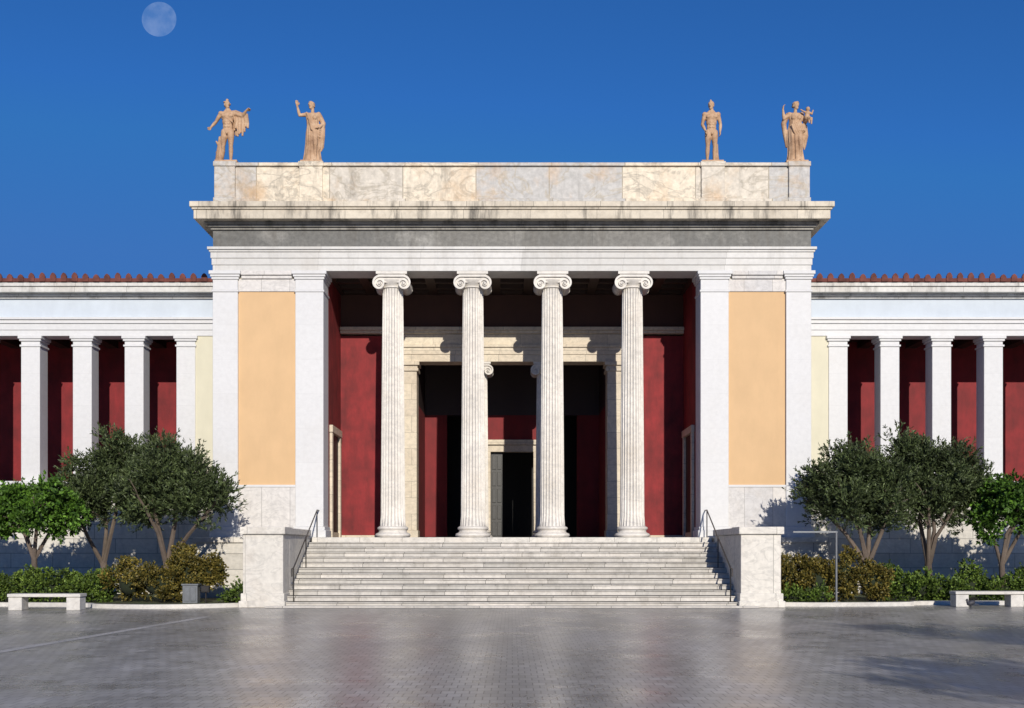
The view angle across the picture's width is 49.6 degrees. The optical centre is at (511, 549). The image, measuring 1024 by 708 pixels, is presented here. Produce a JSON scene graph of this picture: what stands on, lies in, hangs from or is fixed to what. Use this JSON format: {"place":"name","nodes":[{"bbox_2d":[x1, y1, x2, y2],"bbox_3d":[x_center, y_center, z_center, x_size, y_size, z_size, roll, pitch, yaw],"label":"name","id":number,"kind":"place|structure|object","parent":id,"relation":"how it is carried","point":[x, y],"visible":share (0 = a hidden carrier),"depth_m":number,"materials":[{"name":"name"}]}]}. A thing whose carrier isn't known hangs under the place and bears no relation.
{"place":"outdoors","nodes":[
{"label":"outdoors","id":0,"kind":"place"},
{"bbox_2d":[0,481,1014,484],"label":"wing podium cap","id":1,"kind":"object","parent":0,"point":[11,482],"depth_m":39.68,"materials":[{"name":"white stone"}]},
{"bbox_2d":[18,335,1005,480],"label":"wing piers","id":2,"kind":"structure","parent":1,"relation":"on","point":[86,349],"depth_m":40.00,"materials":[{"name":"white stone"}]},
{"bbox_2d":[0,317,1023,339],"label":"wing architrave","id":3,"kind":"object","parent":2,"relation":"on","point":[168,328],"depth_m":39.97,"materials":[{"name":"white stone"}]},
{"bbox_2d":[0,299,1023,316],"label":"wing frieze","id":4,"kind":"object","parent":3,"relation":"on","point":[204,307],"depth_m":40.02,"materials":[{"name":"white paint"}]},
{"bbox_2d":[0,282,1023,298],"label":"wing cornice","id":5,"kind":"structure","parent":4,"relation":"on","point":[203,290],"depth_m":39.60,"materials":[{"name":"white stone"}]},
{"bbox_2d":[0,605,1023,707],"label":"plaza pavement","id":6,"kind":"structure","parent":0,"point":[931,656],"depth_m":17.26,"materials":[{"name":"stone"}]},
{"bbox_2d":[7,593,86,609],"bbox_3d":[-13.050,1.470,31.100,2.040,0.460,0.500,0,0,0],"label":"stone bench","id":7,"kind":"object","parent":6,"relation":"on","point":[19,601],"visible":1,"depth_m":30.88,"materials":[{"name":"stone"}]},
{"bbox_2d":[0,616,212,652],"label":"pavement strip","id":8,"kind":"object","parent":6,"relation":"on","point":[47,643],"visible":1,"depth_m":21.81,"materials":[{"name":"stone"}]},
{"bbox_2d":[0,602,237,608],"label":"kerb","id":9,"kind":"structure","parent":6,"relation":"on","point":[122,606],"depth_m":31.96,"materials":[{"name":"stone"}]},
{"bbox_2d":[1,594,237,603],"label":"planting bed","id":10,"kind":"object","parent":6,"relation":"on","point":[134,600],"visible":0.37,"depth_m":34.05,"materials":[{"name":"soil"}]},
{"bbox_2d":[0,470,92,600],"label":"citrus tree","id":11,"kind":"object","parent":10,"relation":"on","point":[42,505],"visible":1,"depth_m":33.81,"materials":[{"name":"green plant"}]},
{"bbox_2d":[0,564,120,602],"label":"hedge","id":12,"kind":"object","parent":10,"relation":"on","point":[36,580],"visible":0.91,"depth_m":33.61,"materials":[{"name":"green plant"}]},
{"bbox_2d":[48,422,163,568],"bbox_3d":[-12.884,-1.236,35.791,4.422,5.871,2.776,0,0,0],"label":"olive tree","id":13,"kind":"object","parent":10,"relation":"on","point":[107,460],"visible":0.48,"depth_m":35.39,"materials":[{"name":"green plant"}]},
{"bbox_2d":[97,537,229,601],"bbox_3d":[-10.562,0.647,33.713,3.771,2.078,2.027,0,0,-27],"label":"bush","id":14,"kind":"object","parent":10,"relation":"on","point":[185,563],"visible":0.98,"depth_m":33.48,"materials":[{"name":"green plant"}]},
{"bbox_2d":[101,426,246,600],"bbox_3d":[-10.571,-1.073,34.519,4.536,5.546,2.826,0,0,0],"label":"olive tree","id":15,"kind":"object","parent":10,"relation":"on","point":[164,478],"visible":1,"depth_m":34.09,"materials":[{"name":"green plant"}]},
{"bbox_2d":[181,584,200,602],"bbox_3d":[-9.625,1.325,33.250,0.510,0.590,0.360,0,0,0],"label":"utility box","id":16,"kind":"object","parent":10,"relation":"on","point":[190,593],"visible":0.98,"depth_m":33.09,"materials":[{"name":"grey metal"}]},
{"bbox_2d":[201,585,209,602],"bbox_3d":[-9.150,1.350,33.065,0.240,0.540,0.150,0,0,0],"label":"floodlight","id":17,"kind":"object","parent":10,"relation":"on","point":[205,588],"visible":1,"depth_m":33.00,"materials":[{"name":"metal"}]},
{"bbox_2d":[216,576,242,602],"bbox_3d":[-8.360,1.240,33.414,1.141,0.923,0.962,0,0,36],"label":"shrub","id":18,"kind":"object","parent":10,"relation":"on","point":[233,594],"visible":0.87,"depth_m":33.27,"materials":[{"name":"green plant"}]},
{"bbox_2d":[786,594,997,601],"bbox_3d":[26.480,1.595,36.349,37.040,0.030,6.503,0,0,0],"label":"planting bed","id":19,"kind":"object","parent":6,"relation":"on","point":[860,598],"visible":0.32,"depth_m":35.36,"materials":[{"name":"soil"}]},
{"bbox_2d":[781,580,833,601],"bbox_3d":[8.918,1.296,33.474,1.728,0.791,1.053,0,0,0],"label":"shrub","id":20,"kind":"object","parent":19,"relation":"on","point":[794,594],"visible":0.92,"depth_m":33.31,"materials":[{"name":"green plant"}]},
{"bbox_2d":[793,531,838,601],"bbox_3d":[9.145,0.550,33.300,1.390,2.200,0.180,0,0,0],"label":"sign post","id":21,"kind":"object","parent":19,"relation":"on","point":[835,532],"visible":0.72,"depth_m":33.27,"materials":[{"name":"grey metal"}]},
{"bbox_2d":[781,544,894,601],"bbox_3d":[9.767,0.751,34.083,3.906,1.870,1.461,0,0,0],"label":"bush","id":22,"kind":"object","parent":19,"relation":"on","point":[872,578],"visible":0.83,"depth_m":33.81,"materials":[{"name":"green plant"}]},
{"bbox_2d":[782,431,926,600],"bbox_3d":[10.602,-1.009,34.462,4.386,5.476,3.044,0,0,0],"label":"olive tree","id":23,"kind":"object","parent":19,"relation":"on","point":[870,487],"visible":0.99,"depth_m":34.00,"materials":[{"name":"green plant"}]},
{"bbox_2d":[876,418,1004,599],"bbox_3d":[13.511,-1.214,35.106,3.854,5.828,3.087,0,0,0],"label":"olive tree","id":24,"kind":"object","parent":19,"relation":"on","point":[953,482],"visible":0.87,"depth_m":34.72,"materials":[{"name":"green plant"}]},
{"bbox_2d":[875,558,1023,600],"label":"hedge","id":25,"kind":"object","parent":19,"relation":"on","point":[917,584],"visible":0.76,"depth_m":34.40,"materials":[{"name":"green plant"}]},
{"bbox_2d":[959,468,1023,600],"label":"citrus tree","id":26,"kind":"object","parent":19,"relation":"on","point":[1005,499],"visible":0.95,"depth_m":34.29,"materials":[{"name":"green plant"}]},
{"bbox_2d":[786,601,1003,606],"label":"kerb","id":27,"kind":"structure","parent":6,"relation":"on","point":[832,604],"depth_m":33.05,"materials":[{"name":"stone"}]},
{"bbox_2d":[966,599,978,607],"bbox_3d":[13.328,1.565,32.100,0.404,0.270,0.140,0,0,0],"label":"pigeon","id":28,"kind":"object","parent":6,"relation":"on","point":[970,603],"visible":1,"depth_m":32.07,"materials":[{"name":"grey"}]},
{"bbox_2d":[949,591,1023,606],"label":"stone bench","id":29,"kind":"object","parent":6,"relation":"on","point":[1011,598],"visible":1,"depth_m":32.68,"materials":[{"name":"stone"}]},
{"bbox_2d":[238,527,785,607],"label":"entrance staircase","id":30,"kind":"structure","parent":0,"point":[624,575],"depth_m":33.72,"materials":[{"name":"stone"}]},
{"bbox_2d":[291,510,319,601],"bbox_3d":[-6.450,0.114,34.714,0.044,2.872,4.571,0,0,0],"label":"stair handrail","id":31,"kind":"object","parent":30,"relation":"on","point":[292,569],"visible":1,"depth_m":34.66,"materials":[{"name":"metal"}]},
{"bbox_2d":[704,510,732,601],"bbox_3d":[6.450,0.114,34.714,0.044,2.872,4.571,0,0,0],"label":"stair handrail","id":32,"kind":"object","parent":30,"relation":"on","point":[731,569],"visible":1,"depth_m":34.66,"materials":[{"name":"metal"}]},
{"bbox_2d":[0,342,1023,480],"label":"wing red wall","id":33,"kind":"structure","parent":0,"point":[860,391],"depth_m":43.00,"materials":[{"name":"red paint"}]},
{"bbox_2d":[328,282,695,534],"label":"porch red walls","id":34,"kind":"structure","parent":0,"point":[355,387],"depth_m":40.75,"materials":[{"name":"red paint"}]},
{"bbox_2d":[238,271,785,536],"bbox_3d":[0.000,-4.853,37.040,18.320,8.886,0.200,0,0,0],"label":"dado and head slabs","id":35,"kind":"object","parent":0,"point":[748,506],"visible":0.85,"depth_m":37.05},
{"bbox_2d":[196,336,827,473],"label":"wing cream walls","id":36,"kind":"structure","parent":0,"point":[819,390],"depth_m":40.04,"materials":[{"name":"beige paint"}]},
{"bbox_2d":[0,340,1023,347],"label":"wing ceiling","id":37,"kind":"structure","parent":0,"point":[163,343],"depth_m":42.38,"materials":[{"name":"paint"}]},
{"bbox_2d":[0,0,1023,277],"label":"sky","id":38,"kind":"structure","parent":0,"point":[916,130],"materials":[{"name":"blue"}]},
{"bbox_2d":[781,101,813,161],"bbox_3d":[9.595,-14.012,37.260,1.032,2.159,0.728,0,0,0],"label":"draped woman with child statue","id":39,"kind":"object","parent":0,"point":[795,136],"visible":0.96,"depth_m":37.17,"materials":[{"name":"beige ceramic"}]},
{"label":"ground","id":40,"kind":"structure","parent":0,"visible":0},
{"bbox_2d":[0,487,1023,593],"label":"wing podium","id":41,"kind":"object","parent":40,"relation":"on","point":[903,549],"depth_m":39.72,"materials":[{"name":"stone"}]},
{"bbox_2d":[195,543,833,597],"bbox_3d":[0.000,0.740,46.700,21.200,1.920,20.600,0,0,0],"label":"podium","id":42,"kind":"object","parent":40,"relation":"on","point":[231,554],"visible":0.09,"depth_m":36.55,"materials":[{"name":"stone"}]},
{"bbox_2d":[193,537,830,542],"bbox_3d":[0.000,-0.300,40.740,21.040,0.200,8.520,0,0,0],"label":"podium cap","id":43,"kind":"object","parent":42,"relation":"on","point":[512,539],"visible":0.56,"depth_m":36.52,"materials":[{"name":"white stone"}]},
{"bbox_2d":[238,485,785,486],"bbox_3d":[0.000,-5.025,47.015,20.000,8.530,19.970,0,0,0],"label":"dado rail","id":44,"kind":"object","parent":42,"relation":"on","point":[729,486],"visible":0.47,"depth_m":37.03,"materials":[{"name":"white stone"}]},
{"bbox_2d":[209,270,814,536],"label":"pilasters","id":45,"kind":"object","parent":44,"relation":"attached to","point":[311,389],"visible":0.77,"depth_m":37.00,"materials":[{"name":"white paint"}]},
{"bbox_2d":[239,292,784,484],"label":"orange panels","id":46,"kind":"object","parent":44,"relation":"attached to","point":[267,388],"visible":0.93,"depth_m":37.10,"materials":[{"name":"paint"}]},
{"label":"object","id":47,"kind":"object","parent":42,"relation":"on","visible":0},
{"bbox_2d":[207,246,816,277],"bbox_3d":[0.000,-9.690,46.925,20.300,0.780,20.150,0,0,0],"label":"architrave","id":48,"kind":"object","parent":47,"relation":"attached to","point":[511,261],"visible":0.76,"depth_m":36.97,"materials":[{"name":"stone"}]},
{"bbox_2d":[213,230,810,245],"bbox_3d":[0.000,-10.370,47.005,19.980,0.580,19.990,0,0,0],"label":"frieze","id":49,"kind":"object","parent":47,"relation":"attached to","point":[511,237],"visible":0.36,"depth_m":37.01,"materials":[{"name":"white stone"}]},
{"bbox_2d":[204,221,819,231],"bbox_3d":[0.000,-10.780,46.990,20.440,0.240,20.420,0,0,0],"label":"cornice bed mould","id":50,"kind":"object","parent":49,"relation":"on","point":[511,225],"visible":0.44,"depth_m":36.87,"materials":[{"name":"grey stone"}]},
{"bbox_2d":[189,201,834,237],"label":"cornice","id":51,"kind":"structure","parent":49,"relation":"on","point":[511,211],"depth_m":36.50,"materials":[{"name":"beige stone"}]},
{"bbox_2d":[213,161,810,200],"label":"attic parapet","id":52,"kind":"structure","parent":51,"relation":"on","point":[511,181],"depth_m":37.08,"materials":[{"name":"stone"}]},
{"bbox_2d":[207,99,250,161],"bbox_3d":[-9.492,-14.050,37.330,1.482,2.239,0.599,0,0,0],"label":"nude male statue with cloak","id":53,"kind":"object","parent":52,"relation":"on","point":[236,122],"visible":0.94,"depth_m":37.27,"materials":[{"name":"beige ceramic"}]},
{"bbox_2d":[295,100,325,160],"bbox_3d":[-6.783,-14.011,37.318,0.994,2.158,0.612,0,0,0],"label":"draped woman statue","id":54,"kind":"object","parent":52,"relation":"on","point":[315,139],"visible":0.94,"depth_m":37.19,"materials":[{"name":"beige ceramic"}]},
{"bbox_2d":[701,100,723,160],"bbox_3d":[6.720,-14.033,37.330,0.746,2.202,0.588,0,0,0],"label":"nude warrior statue","id":55,"kind":"object","parent":52,"relation":"on","point":[711,117],"visible":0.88,"depth_m":37.25,"materials":[{"name":"beige stone"}]},
{"bbox_2d":[331,278,692,294],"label":"coffered ceiling","id":56,"kind":"structure","parent":47,"relation":"attached to","point":[511,286],"depth_m":39.70,"materials":[{"name":"paint"}]},
{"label":"porch floor","id":57,"kind":"structure","parent":42,"relation":"on","visible":0},
{"bbox_2d":[372,271,412,536],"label":"ionic column","id":58,"kind":"structure","parent":57,"relation":"on","point":[392,287],"depth_m":37.20,"materials":[{"name":"stone"}]},
{"bbox_2d":[453,271,491,536],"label":"ionic column","id":59,"kind":"structure","parent":57,"relation":"on","point":[472,287],"depth_m":37.20,"materials":[{"name":"stone"}]},
{"bbox_2d":[484,362,493,536],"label":"ionic column","id":60,"kind":"structure","parent":57,"relation":"on","point":[488,371],"depth_m":40.95,"materials":[{"name":"stone"}]},
{"bbox_2d":[329,327,694,536],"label":"porch marble trim","id":61,"kind":"structure","parent":57,"relation":"on","point":[512,345],"depth_m":40.69,"materials":[{"name":"beige stone"}]},
{"bbox_2d":[491,453,502,536],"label":"door leaf","id":62,"kind":"object","parent":61,"relation":"attached to","point":[496,494],"visible":0.98,"depth_m":44.69,"materials":[{"name":"grey metal"}]},
{"bbox_2d":[341,295,682,326],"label":"back wall","id":63,"kind":"structure","parent":61,"relation":"on","point":[509,310],"depth_m":40.76,"materials":[{"name":"brown paint"}]},
{"bbox_2d":[419,407,604,536],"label":"wall","id":64,"kind":"structure","parent":61,"relation":"attached to","point":[433,475],"depth_m":44.60,"materials":[{"name":"red paint"}]},
{"bbox_2d":[419,365,604,415],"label":"vestibule upper frieze","id":65,"kind":"object","parent":64,"relation":"on","point":[511,389],"visible":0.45,"depth_m":44.60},
{"bbox_2d":[334,416,689,536],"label":"dark interior","id":66,"kind":"object","parent":57,"relation":"on","point":[517,494],"visible":0.22,"depth_m":48.80,"materials":[{"name":"black"}]},
{"bbox_2d":[530,362,540,536],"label":"ionic column","id":67,"kind":"structure","parent":57,"relation":"on","point":[535,372],"depth_m":40.92,"materials":[{"name":"stone"}]},
{"bbox_2d":[533,271,571,536],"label":"ionic column","id":68,"kind":"structure","parent":57,"relation":"on","point":[551,287],"depth_m":37.20,"materials":[{"name":"stone"}]},
{"bbox_2d":[612,271,652,536],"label":"ionic column","id":69,"kind":"structure","parent":57,"relation":"on","point":[632,288],"depth_m":37.20,"materials":[{"name":"stone"}]},
{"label":"wing","id":70,"kind":"object","parent":40,"relation":"on","visible":0},
{"bbox_2d":[0,272,1023,281],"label":"roof tiles and antefixes","id":71,"kind":"object","parent":70,"relation":"on","point":[205,278],"visible":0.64,"depth_m":39.46,"materials":[{"name":"tile"}]}
]}

